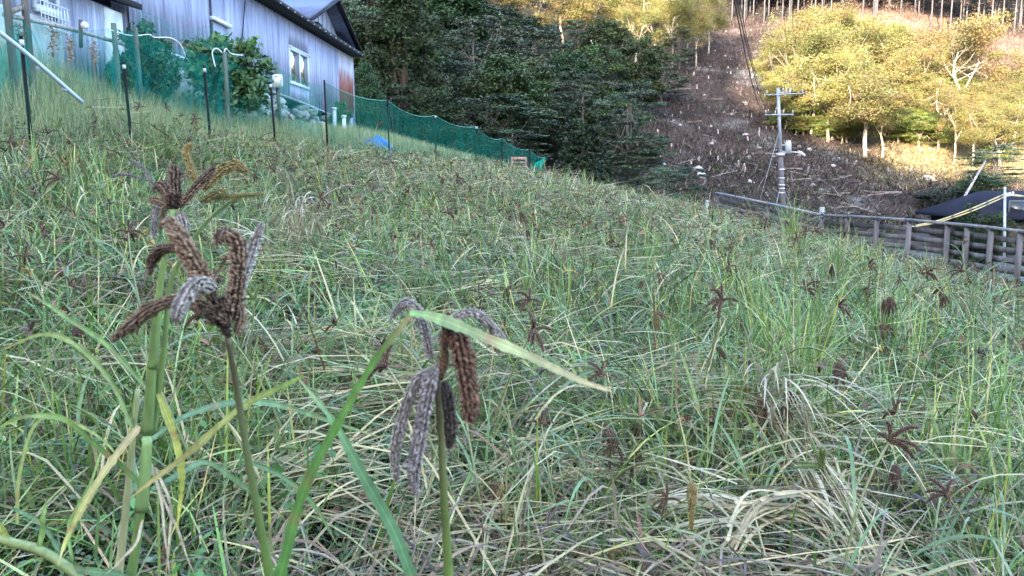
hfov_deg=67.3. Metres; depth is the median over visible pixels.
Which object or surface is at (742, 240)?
millet plant
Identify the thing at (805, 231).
millet plant
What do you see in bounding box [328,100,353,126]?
shrub
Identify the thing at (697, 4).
tall tree
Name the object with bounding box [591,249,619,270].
millet plant
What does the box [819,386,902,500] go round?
millet plant
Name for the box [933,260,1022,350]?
millet plant
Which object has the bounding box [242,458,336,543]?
grass leaf
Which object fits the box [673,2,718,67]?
tall tree
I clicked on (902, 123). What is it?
bushy tree
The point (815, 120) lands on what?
bushy tree
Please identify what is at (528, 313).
millet plant
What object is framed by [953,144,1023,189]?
layered tree
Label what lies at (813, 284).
millet plant
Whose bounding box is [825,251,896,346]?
millet plant
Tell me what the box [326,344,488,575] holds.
millet plant
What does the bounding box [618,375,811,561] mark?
millet plant
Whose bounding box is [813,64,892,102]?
tall tree
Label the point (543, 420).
millet plant
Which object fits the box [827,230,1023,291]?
bank grass
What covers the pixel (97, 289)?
millet plant
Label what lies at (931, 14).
plantation tree
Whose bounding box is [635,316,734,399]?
millet plant
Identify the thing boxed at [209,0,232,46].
window
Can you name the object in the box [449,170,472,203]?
millet plant
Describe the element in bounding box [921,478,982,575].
millet plant
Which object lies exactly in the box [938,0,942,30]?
plantation tree
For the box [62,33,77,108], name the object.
dried flower stalk
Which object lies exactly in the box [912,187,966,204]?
layered tree
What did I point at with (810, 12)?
tall tree
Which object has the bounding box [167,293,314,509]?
millet plant
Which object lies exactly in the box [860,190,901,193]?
felled log
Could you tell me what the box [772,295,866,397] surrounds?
millet plant
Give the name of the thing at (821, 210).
marker post
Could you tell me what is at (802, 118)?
bushy tree
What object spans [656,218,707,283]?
millet plant
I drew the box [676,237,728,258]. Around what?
millet plant
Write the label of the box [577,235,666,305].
millet plant
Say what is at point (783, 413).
millet plant
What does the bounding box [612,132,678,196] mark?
layered tree
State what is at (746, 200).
millet plant
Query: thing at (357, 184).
millet plant
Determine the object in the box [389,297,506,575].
millet plant
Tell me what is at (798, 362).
millet plant
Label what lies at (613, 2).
tall tree
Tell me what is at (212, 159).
millet plant
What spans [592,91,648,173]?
broadleaf tree
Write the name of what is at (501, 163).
millet plant
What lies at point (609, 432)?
millet plant
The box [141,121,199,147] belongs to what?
millet plant
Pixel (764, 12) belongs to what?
plantation tree
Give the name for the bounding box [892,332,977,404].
millet plant
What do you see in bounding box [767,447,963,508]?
millet plant
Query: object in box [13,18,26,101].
dried flower stalk
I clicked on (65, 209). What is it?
millet plant
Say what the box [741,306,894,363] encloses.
millet plant
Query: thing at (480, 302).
millet plant
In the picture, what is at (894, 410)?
millet plant
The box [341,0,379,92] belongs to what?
layered tree
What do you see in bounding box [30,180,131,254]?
millet plant
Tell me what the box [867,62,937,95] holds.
tall tree
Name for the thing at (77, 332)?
millet plant
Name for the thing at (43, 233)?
millet plant
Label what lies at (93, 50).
dried flower stalk
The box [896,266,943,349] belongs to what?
millet plant
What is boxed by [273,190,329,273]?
millet plant
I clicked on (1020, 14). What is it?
plantation tree
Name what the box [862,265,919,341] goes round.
millet plant
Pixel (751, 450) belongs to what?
millet plant
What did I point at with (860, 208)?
felled log
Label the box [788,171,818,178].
felled log
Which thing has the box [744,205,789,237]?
millet plant
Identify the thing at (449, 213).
millet plant
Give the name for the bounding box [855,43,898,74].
tall tree
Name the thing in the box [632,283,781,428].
millet plant
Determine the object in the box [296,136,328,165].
millet plant
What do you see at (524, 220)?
millet plant
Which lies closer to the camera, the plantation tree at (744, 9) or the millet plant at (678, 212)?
the millet plant at (678, 212)
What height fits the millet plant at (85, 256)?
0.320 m
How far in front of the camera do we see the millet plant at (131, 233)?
4.09 m
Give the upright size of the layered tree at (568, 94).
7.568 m
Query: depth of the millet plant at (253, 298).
3.27 m
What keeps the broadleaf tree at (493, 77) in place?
on the ground at (758, 16)
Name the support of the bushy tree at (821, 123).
on the ground at (758, 16)
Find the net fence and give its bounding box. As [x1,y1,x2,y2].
[19,35,545,170]
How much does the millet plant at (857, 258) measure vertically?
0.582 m
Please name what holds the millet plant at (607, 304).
on the ground at (758, 16)
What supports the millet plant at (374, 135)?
on the ground at (758, 16)
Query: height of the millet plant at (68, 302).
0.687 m
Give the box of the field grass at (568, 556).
[0,94,1023,575]
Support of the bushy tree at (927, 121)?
on the ground at (758, 16)
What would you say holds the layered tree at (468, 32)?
on the ground at (758, 16)
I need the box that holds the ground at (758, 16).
[0,0,1023,575]
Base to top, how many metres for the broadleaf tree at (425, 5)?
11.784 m
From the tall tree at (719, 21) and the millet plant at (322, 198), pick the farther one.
the tall tree at (719, 21)
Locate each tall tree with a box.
[481,0,532,22]
[504,0,554,15]
[529,0,599,53]
[556,0,620,43]
[596,0,648,46]
[610,0,681,58]
[613,4,667,65]
[644,0,707,66]
[668,0,716,62]
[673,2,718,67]
[700,0,732,52]
[747,38,805,109]
[755,18,877,111]
[755,61,823,129]
[756,3,829,70]
[757,42,794,76]
[768,41,879,141]
[772,8,872,70]
[780,70,845,134]
[797,1,867,74]
[798,21,895,82]
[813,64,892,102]
[819,8,900,51]
[823,66,928,157]
[844,85,914,157]
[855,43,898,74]
[856,36,917,83]
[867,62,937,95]
[869,21,921,50]
[869,27,957,73]
[876,36,953,107]
[889,66,962,105]
[906,78,985,145]
[908,7,1023,102]
[924,49,984,105]
[930,85,987,163]
[949,101,1006,168]
[951,87,1003,146]
[957,69,1018,96]
[958,80,1022,142]
[974,85,1023,157]
[978,95,1023,164]
[980,72,1023,103]
[991,82,1023,101]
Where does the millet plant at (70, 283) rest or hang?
on the ground at (758, 16)
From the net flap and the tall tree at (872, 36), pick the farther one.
the tall tree at (872, 36)
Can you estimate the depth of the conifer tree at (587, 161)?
43.19 m
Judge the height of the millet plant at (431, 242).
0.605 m
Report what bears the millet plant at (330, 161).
on the ground at (758, 16)
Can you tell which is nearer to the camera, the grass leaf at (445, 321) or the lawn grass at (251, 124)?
the grass leaf at (445, 321)
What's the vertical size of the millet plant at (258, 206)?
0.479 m
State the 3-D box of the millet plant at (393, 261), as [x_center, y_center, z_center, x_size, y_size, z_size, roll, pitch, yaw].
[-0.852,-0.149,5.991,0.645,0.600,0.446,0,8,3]
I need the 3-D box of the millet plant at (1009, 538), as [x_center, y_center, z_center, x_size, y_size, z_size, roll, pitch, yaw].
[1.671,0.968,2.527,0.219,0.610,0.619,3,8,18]
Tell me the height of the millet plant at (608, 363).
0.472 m
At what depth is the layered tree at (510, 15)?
83.16 m
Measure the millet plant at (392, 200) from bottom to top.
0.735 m
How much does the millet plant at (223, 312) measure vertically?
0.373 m
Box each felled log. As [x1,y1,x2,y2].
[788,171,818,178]
[841,201,880,214]
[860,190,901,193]
[862,191,901,195]
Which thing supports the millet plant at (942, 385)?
on the ground at (758, 16)
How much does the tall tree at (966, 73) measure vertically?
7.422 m
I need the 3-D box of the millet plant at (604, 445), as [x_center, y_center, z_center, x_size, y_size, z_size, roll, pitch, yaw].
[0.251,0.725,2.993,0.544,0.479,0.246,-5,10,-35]
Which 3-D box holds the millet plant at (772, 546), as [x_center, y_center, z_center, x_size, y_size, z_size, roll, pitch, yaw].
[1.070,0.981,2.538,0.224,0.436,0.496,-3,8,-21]
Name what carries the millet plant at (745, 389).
on the ground at (758, 16)
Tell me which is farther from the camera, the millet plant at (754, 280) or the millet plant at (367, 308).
the millet plant at (754, 280)
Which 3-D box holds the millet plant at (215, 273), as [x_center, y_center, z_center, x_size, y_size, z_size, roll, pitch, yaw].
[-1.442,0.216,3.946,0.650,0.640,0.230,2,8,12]
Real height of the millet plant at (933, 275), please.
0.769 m
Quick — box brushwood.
[635,0,1023,233]
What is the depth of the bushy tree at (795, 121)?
72.23 m
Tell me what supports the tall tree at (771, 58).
on the ground at (758, 16)
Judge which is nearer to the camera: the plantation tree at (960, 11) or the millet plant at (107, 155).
the millet plant at (107, 155)
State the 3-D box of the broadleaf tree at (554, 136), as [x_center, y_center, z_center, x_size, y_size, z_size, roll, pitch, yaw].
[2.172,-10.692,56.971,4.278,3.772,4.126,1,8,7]
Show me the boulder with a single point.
(927, 177)
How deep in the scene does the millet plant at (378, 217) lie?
7.09 m
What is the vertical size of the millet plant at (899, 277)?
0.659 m
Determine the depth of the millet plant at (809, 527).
2.87 m
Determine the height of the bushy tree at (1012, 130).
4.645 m
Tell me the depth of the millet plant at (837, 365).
3.84 m
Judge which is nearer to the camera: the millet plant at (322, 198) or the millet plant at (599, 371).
the millet plant at (599, 371)
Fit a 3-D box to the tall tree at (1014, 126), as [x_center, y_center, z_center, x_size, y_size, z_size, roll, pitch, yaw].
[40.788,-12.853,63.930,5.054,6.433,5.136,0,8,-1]
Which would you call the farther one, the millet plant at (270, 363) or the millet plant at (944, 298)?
the millet plant at (944, 298)
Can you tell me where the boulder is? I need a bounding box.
[922,175,936,180]
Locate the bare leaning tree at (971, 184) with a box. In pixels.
[964,160,985,195]
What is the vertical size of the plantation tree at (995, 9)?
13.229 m
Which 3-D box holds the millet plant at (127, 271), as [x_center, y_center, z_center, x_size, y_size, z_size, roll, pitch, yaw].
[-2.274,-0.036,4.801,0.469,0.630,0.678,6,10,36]
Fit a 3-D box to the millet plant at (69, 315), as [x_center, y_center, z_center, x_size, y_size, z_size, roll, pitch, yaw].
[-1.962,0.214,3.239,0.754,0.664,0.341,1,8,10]
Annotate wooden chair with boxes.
[511,157,526,171]
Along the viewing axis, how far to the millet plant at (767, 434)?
3.55 m
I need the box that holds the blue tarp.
[367,135,393,150]
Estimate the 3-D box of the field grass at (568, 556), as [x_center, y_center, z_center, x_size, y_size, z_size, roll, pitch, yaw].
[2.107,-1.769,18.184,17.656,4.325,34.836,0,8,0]
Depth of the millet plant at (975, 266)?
8.80 m
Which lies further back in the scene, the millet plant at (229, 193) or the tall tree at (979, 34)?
the tall tree at (979, 34)
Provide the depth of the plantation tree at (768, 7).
122.58 m
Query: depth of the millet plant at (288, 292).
4.68 m
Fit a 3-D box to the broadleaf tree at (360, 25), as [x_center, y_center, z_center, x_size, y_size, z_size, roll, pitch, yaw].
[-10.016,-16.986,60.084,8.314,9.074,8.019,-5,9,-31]
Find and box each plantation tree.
[744,0,746,23]
[763,0,765,22]
[768,0,769,15]
[918,0,919,18]
[930,0,932,28]
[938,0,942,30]
[949,0,953,28]
[959,0,962,25]
[962,0,965,22]
[985,0,993,30]
[993,0,998,26]
[1001,0,1004,32]
[1013,0,1017,33]
[1016,0,1019,26]
[1018,0,1022,28]
[1020,1,1023,25]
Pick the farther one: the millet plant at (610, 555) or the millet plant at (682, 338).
the millet plant at (682, 338)
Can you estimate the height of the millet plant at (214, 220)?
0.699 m
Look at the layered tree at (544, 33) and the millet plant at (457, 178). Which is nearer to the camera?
the millet plant at (457, 178)
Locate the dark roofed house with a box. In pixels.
[915,191,1023,253]
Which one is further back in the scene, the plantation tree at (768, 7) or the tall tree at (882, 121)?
the plantation tree at (768, 7)
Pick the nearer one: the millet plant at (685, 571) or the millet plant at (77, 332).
the millet plant at (685, 571)
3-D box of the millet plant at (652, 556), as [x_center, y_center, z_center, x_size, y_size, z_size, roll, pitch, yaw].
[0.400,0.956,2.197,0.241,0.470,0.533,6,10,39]
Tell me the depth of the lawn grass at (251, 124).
13.04 m
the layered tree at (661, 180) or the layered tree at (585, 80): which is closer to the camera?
the layered tree at (661, 180)
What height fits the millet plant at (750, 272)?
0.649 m
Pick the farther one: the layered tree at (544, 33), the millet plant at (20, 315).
the layered tree at (544, 33)
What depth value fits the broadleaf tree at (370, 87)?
40.59 m
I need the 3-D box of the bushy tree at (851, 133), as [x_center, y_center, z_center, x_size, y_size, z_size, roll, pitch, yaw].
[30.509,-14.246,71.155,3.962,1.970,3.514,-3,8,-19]
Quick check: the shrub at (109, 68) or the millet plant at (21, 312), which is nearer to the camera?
the millet plant at (21, 312)
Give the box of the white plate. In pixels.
[272,74,282,86]
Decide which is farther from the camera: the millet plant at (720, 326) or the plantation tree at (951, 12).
the plantation tree at (951, 12)
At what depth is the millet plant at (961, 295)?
8.19 m
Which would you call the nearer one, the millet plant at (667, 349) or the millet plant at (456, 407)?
the millet plant at (456, 407)
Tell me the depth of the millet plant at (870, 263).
5.83 m
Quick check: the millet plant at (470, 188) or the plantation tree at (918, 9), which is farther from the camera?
the plantation tree at (918, 9)
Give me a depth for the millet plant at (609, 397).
3.87 m
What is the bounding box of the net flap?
[533,157,545,172]
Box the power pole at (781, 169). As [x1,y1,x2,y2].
[734,0,804,224]
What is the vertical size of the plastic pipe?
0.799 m
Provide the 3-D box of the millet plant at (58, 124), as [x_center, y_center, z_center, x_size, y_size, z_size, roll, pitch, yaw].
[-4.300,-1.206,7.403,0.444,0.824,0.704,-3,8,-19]
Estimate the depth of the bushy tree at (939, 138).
69.00 m
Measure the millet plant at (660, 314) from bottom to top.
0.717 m
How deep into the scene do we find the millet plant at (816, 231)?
8.32 m
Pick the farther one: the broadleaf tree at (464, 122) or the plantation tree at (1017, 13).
the plantation tree at (1017, 13)
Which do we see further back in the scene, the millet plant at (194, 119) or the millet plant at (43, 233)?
the millet plant at (194, 119)
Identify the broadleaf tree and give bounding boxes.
[342,2,356,56]
[350,11,416,123]
[354,61,385,131]
[367,0,438,17]
[396,85,464,146]
[408,0,497,60]
[424,70,486,137]
[431,108,505,159]
[452,47,563,160]
[483,78,557,165]
[499,14,544,49]
[523,122,564,157]
[543,49,607,111]
[569,41,636,112]
[571,17,636,81]
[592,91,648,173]
[605,33,676,107]
[644,1,703,37]
[948,173,1012,197]
[970,211,1022,255]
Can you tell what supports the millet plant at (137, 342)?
on the ground at (758, 16)
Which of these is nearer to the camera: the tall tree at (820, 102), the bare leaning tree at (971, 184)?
the bare leaning tree at (971, 184)
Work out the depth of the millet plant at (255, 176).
9.06 m
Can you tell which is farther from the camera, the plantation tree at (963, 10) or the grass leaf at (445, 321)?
the plantation tree at (963, 10)
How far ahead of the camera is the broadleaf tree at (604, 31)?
85.60 m
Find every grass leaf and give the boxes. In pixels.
[15,415,123,523]
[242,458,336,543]
[273,310,611,575]
[298,378,417,575]
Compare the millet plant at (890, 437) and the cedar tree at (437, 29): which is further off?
the cedar tree at (437, 29)
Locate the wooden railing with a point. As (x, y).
(989, 247)
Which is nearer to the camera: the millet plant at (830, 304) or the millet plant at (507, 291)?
the millet plant at (507, 291)
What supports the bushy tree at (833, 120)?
on the ground at (758, 16)
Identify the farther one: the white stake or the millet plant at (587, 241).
the white stake
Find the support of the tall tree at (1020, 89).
on the ground at (758, 16)
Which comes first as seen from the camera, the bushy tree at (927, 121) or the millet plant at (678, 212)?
the millet plant at (678, 212)
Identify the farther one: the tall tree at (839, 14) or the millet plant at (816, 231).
the tall tree at (839, 14)
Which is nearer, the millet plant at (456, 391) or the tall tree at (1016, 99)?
the millet plant at (456, 391)
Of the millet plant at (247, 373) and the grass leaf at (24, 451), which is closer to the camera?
the grass leaf at (24, 451)
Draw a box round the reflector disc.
[78,19,88,47]
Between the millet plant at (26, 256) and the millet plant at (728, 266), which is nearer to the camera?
the millet plant at (26, 256)
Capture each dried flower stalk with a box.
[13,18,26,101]
[44,23,60,108]
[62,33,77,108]
[87,37,101,102]
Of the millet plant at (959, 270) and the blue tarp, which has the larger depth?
the blue tarp
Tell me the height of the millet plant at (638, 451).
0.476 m
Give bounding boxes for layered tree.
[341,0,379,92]
[359,82,413,133]
[390,52,485,124]
[423,0,507,30]
[426,93,562,160]
[437,12,536,93]
[453,3,541,57]
[467,24,576,91]
[469,129,556,171]
[510,63,597,157]
[532,102,590,160]
[553,73,616,139]
[555,18,598,60]
[566,79,672,191]
[591,110,655,183]
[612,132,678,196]
[634,167,691,199]
[641,58,693,101]
[657,25,699,70]
[668,164,711,210]
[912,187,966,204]
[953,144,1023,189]
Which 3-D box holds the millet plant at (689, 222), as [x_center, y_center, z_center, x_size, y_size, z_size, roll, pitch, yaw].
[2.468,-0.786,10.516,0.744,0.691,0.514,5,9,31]
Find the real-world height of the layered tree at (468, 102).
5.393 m
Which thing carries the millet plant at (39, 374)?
on the ground at (758, 16)
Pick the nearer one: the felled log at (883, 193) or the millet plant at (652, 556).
the millet plant at (652, 556)
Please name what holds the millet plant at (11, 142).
on the ground at (758, 16)
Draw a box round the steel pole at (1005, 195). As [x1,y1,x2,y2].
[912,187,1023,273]
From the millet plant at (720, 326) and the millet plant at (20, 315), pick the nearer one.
the millet plant at (20, 315)
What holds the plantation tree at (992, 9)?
on the ground at (758, 16)
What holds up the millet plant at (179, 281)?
on the ground at (758, 16)
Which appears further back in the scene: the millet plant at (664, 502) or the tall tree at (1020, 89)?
the tall tree at (1020, 89)
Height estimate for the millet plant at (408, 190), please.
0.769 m
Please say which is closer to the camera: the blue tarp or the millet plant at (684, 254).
the millet plant at (684, 254)
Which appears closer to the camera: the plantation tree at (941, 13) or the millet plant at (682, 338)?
the millet plant at (682, 338)
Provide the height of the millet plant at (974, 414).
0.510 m
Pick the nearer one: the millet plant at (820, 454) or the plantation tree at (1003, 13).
the millet plant at (820, 454)
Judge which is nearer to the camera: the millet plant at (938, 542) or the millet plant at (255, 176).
the millet plant at (938, 542)
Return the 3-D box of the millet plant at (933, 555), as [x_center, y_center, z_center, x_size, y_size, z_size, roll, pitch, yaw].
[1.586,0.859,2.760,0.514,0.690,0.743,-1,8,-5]
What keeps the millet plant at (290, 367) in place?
on the ground at (758, 16)
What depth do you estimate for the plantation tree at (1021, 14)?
116.54 m
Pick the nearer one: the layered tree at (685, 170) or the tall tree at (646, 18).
the layered tree at (685, 170)
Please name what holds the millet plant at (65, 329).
on the ground at (758, 16)
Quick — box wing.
[0,0,141,97]
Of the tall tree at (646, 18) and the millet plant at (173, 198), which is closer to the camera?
the millet plant at (173, 198)
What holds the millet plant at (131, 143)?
on the ground at (758, 16)
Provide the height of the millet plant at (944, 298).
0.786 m
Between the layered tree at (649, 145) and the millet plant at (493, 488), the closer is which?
the millet plant at (493, 488)
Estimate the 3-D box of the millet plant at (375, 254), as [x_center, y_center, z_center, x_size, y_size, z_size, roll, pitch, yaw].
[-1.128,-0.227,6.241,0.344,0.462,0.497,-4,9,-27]
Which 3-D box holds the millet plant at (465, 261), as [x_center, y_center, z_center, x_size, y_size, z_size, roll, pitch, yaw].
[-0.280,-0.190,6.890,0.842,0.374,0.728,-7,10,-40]
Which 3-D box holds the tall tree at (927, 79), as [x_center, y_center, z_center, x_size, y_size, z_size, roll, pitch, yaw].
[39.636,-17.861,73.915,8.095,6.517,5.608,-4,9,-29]
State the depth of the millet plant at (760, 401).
3.68 m
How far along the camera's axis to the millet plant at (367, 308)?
5.03 m
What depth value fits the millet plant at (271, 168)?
8.36 m
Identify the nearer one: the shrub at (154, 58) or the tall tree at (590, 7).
the shrub at (154, 58)
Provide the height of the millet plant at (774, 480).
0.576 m
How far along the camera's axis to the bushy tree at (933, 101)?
71.35 m
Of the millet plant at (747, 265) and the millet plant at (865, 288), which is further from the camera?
the millet plant at (747, 265)
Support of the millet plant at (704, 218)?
on the ground at (758, 16)
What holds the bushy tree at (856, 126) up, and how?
on the ground at (758, 16)
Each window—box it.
[31,0,71,33]
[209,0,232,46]
[288,45,310,89]
[1008,200,1023,219]
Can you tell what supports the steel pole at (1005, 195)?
on the ground at (758, 16)
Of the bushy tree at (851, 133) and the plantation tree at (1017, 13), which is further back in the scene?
the plantation tree at (1017, 13)
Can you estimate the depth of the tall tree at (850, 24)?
89.55 m
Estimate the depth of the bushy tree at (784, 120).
74.51 m
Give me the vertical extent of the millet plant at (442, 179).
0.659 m
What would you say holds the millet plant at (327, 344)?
on the ground at (758, 16)
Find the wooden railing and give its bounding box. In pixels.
[715,192,1023,290]
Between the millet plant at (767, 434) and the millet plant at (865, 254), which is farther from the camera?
the millet plant at (865, 254)
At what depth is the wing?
13.88 m
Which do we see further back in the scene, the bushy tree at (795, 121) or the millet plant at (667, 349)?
the bushy tree at (795, 121)
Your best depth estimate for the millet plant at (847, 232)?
8.54 m
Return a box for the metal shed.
[32,0,364,128]
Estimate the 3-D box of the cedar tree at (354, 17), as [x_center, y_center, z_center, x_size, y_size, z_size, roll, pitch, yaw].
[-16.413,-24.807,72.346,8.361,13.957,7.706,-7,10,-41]
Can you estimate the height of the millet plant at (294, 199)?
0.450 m
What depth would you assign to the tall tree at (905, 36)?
84.62 m
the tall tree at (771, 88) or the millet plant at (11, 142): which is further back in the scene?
the tall tree at (771, 88)
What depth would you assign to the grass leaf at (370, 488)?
0.80 m
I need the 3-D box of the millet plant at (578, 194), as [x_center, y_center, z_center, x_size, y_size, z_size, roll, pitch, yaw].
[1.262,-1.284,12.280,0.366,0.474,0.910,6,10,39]
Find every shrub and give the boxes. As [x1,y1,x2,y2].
[102,48,137,104]
[117,15,184,108]
[178,30,276,121]
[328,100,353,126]
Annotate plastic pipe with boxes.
[0,30,83,103]
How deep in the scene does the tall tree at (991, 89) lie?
69.53 m
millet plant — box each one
[0,142,378,575]
[0,207,61,249]
[0,237,143,354]
[0,263,150,390]
[0,282,85,368]
[0,298,42,326]
[0,308,82,346]
[0,329,147,393]
[0,348,87,439]
[0,405,223,542]
[0,429,127,575]
[1,134,84,219]
[2,224,74,322]
[3,245,105,386]
[4,138,43,171]
[5,322,82,460]
[9,359,100,488]
[18,337,133,443]
[24,276,87,383]
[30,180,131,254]
[38,413,201,454]
[43,169,86,278]
[45,243,144,266]
[48,117,95,183]
[52,202,103,276]
[54,263,142,328]
[76,236,196,323]
[77,135,107,191]
[85,116,118,165]
[89,151,116,191]
[91,219,218,345]
[95,321,252,534]
[109,216,273,575]
[113,102,162,162]
[115,129,153,153]
[116,204,225,248]
[116,224,208,254]
[124,149,189,197]
[128,101,186,162]
[128,268,224,294]
[140,428,297,575]
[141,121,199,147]
[143,154,221,220]
[159,113,206,180]
[165,338,296,422]
[167,120,190,150]
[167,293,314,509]
[175,372,361,569]
[181,187,242,265]
[182,147,232,207]
[201,309,274,386]
[213,267,267,382]
[214,284,304,397]
[223,156,278,236]
[223,157,257,186]
[226,186,261,212]
[237,152,263,165]
[238,309,349,470]
[242,319,386,375]
[255,162,279,222]
[258,253,337,339]
[260,192,323,221]
[269,113,300,154]
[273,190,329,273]
[291,164,306,194]
[291,290,392,327]
[294,200,342,263]
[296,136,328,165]
[314,144,353,180]
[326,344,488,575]
[329,214,379,250]
[333,182,363,226]
[338,195,404,279]
[344,385,503,547]
[349,395,507,575]
[352,409,428,448]
[354,236,394,271]
[355,328,435,407]
[368,120,387,155]
[368,237,435,301]
[374,369,637,470]
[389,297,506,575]
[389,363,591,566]
[393,184,450,242]
[394,311,577,489]
[398,171,481,251]
[398,344,510,428]
[410,473,573,574]
[412,194,477,285]
[414,238,465,308]
[415,212,457,255]
[419,247,509,273]
[421,446,504,513]
[424,162,443,192]
[430,206,480,284]
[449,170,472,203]
[451,187,525,250]
[456,385,635,542]
[464,206,531,262]
[465,217,521,266]
[471,299,516,404]
[479,426,697,531]
[482,315,555,358]
[482,355,617,411]
[482,357,524,407]
[484,407,620,567]
[487,186,516,207]
[489,296,590,320]
[491,245,548,308]
[494,272,551,293]
[496,161,537,200]
[505,288,568,378]
[514,216,529,257]
[525,197,566,227]
[542,420,605,498]
[547,251,665,333]
[557,266,646,360]
[567,229,614,261]
[571,336,640,390]
[574,193,606,206]
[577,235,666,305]
[577,388,642,474]
[578,224,632,247]
[585,239,612,298]
[588,360,634,470]
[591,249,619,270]
[594,544,621,575]
[606,329,722,400]
[607,218,650,252]
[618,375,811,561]
[619,502,767,575]
[623,251,644,310]
[623,256,642,301]
[624,316,770,423]
[625,332,718,376]
[631,397,737,534]
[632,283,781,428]
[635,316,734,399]
[635,554,667,573]
[640,326,736,363]
[651,483,724,562]
[655,219,715,265]
[656,206,697,223]
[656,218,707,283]
[656,333,740,420]
[660,259,726,323]
[661,424,880,493]
[668,207,704,238]
[668,252,696,281]
[670,371,808,431]
[671,392,817,493]
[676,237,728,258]
[676,258,748,336]
[679,355,792,427]
[682,214,723,238]
[688,302,744,345]
[704,450,868,557]
[712,439,835,530]
[713,216,746,239]
[714,526,950,574]
[718,246,779,293]
[719,228,759,251]
[722,301,848,407]
[733,255,777,286]
[734,258,782,299]
[735,188,754,231]
[735,349,798,407]
[735,378,798,404]
[741,262,794,278]
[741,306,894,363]
[743,217,810,296]
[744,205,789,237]
[747,510,1023,574]
[750,393,871,482]
[752,237,813,288]
[762,523,860,575]
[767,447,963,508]
[771,231,805,305]
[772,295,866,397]
[778,330,902,400]
[779,370,844,420]
[780,279,828,386]
[781,225,835,300]
[784,278,824,365]
[793,440,992,575]
[794,226,823,283]
[804,291,856,320]
[817,384,994,554]
[818,256,894,346]
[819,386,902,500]
[825,226,888,296]
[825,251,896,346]
[829,240,879,324]
[833,239,881,274]
[840,266,886,321]
[840,420,922,575]
[842,239,878,278]
[848,410,1023,575]
[849,397,985,563]
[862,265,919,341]
[863,273,929,330]
[863,379,979,448]
[883,257,948,324]
[886,265,938,356]
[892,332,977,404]
[895,359,990,450]
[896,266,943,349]
[907,354,1023,425]
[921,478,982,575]
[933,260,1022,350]
[946,262,986,306]
[949,263,979,342]
[951,236,984,289]
[956,452,1022,501]
[958,294,1023,316]
[963,299,1023,331]
[985,357,1023,396]
[996,491,1023,575]
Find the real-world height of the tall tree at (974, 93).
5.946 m
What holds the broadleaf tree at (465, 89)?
on the ground at (758, 16)
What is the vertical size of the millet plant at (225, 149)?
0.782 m
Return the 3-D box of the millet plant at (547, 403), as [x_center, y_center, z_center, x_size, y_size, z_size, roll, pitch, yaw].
[0.149,0.663,3.050,0.732,0.681,0.507,-1,8,-5]
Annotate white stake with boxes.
[341,115,345,128]
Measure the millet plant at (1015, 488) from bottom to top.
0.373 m
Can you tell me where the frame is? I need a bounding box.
[2,0,281,139]
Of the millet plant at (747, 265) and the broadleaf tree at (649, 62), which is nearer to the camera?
the millet plant at (747, 265)
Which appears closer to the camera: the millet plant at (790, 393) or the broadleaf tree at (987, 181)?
the millet plant at (790, 393)
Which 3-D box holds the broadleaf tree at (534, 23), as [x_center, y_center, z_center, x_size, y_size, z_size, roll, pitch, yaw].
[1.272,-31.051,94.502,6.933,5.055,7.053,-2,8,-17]
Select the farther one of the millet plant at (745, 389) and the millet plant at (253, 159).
the millet plant at (253, 159)
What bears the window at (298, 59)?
in the metal shed
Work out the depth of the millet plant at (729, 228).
10.89 m
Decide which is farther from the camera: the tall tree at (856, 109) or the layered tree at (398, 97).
the tall tree at (856, 109)
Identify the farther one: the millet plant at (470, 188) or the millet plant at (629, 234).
the millet plant at (470, 188)
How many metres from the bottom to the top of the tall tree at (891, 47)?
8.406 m
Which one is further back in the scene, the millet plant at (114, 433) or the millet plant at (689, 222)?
the millet plant at (689, 222)
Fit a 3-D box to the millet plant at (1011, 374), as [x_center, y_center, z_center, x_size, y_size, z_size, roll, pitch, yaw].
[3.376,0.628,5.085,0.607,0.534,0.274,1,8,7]
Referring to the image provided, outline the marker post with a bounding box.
[819,207,824,216]
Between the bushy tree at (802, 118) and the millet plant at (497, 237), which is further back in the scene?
the bushy tree at (802, 118)
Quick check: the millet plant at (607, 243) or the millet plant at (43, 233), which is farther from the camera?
the millet plant at (607, 243)
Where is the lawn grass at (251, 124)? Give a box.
[0,28,513,168]
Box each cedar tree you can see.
[349,0,365,59]
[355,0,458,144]
[356,0,383,33]
[397,11,455,131]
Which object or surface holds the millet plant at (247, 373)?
on the ground at (758, 16)
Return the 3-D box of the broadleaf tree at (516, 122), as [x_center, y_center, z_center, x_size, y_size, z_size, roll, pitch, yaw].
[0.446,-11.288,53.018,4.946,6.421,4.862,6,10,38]
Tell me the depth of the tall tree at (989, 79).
75.85 m
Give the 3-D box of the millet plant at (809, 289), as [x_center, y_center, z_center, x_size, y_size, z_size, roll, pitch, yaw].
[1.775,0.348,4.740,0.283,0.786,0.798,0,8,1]
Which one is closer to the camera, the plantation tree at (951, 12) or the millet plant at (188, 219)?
the millet plant at (188, 219)
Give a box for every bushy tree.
[760,100,792,128]
[775,97,814,134]
[787,106,824,134]
[798,115,834,135]
[806,106,845,139]
[810,98,853,139]
[814,120,876,142]
[822,123,862,143]
[871,107,925,142]
[883,107,928,140]
[885,110,950,147]
[910,121,963,148]
[911,95,951,140]
[946,76,972,87]
[974,119,1023,164]
[994,115,1023,142]
[1011,72,1023,85]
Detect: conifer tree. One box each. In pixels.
[548,87,620,188]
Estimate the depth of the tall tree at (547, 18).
98.09 m

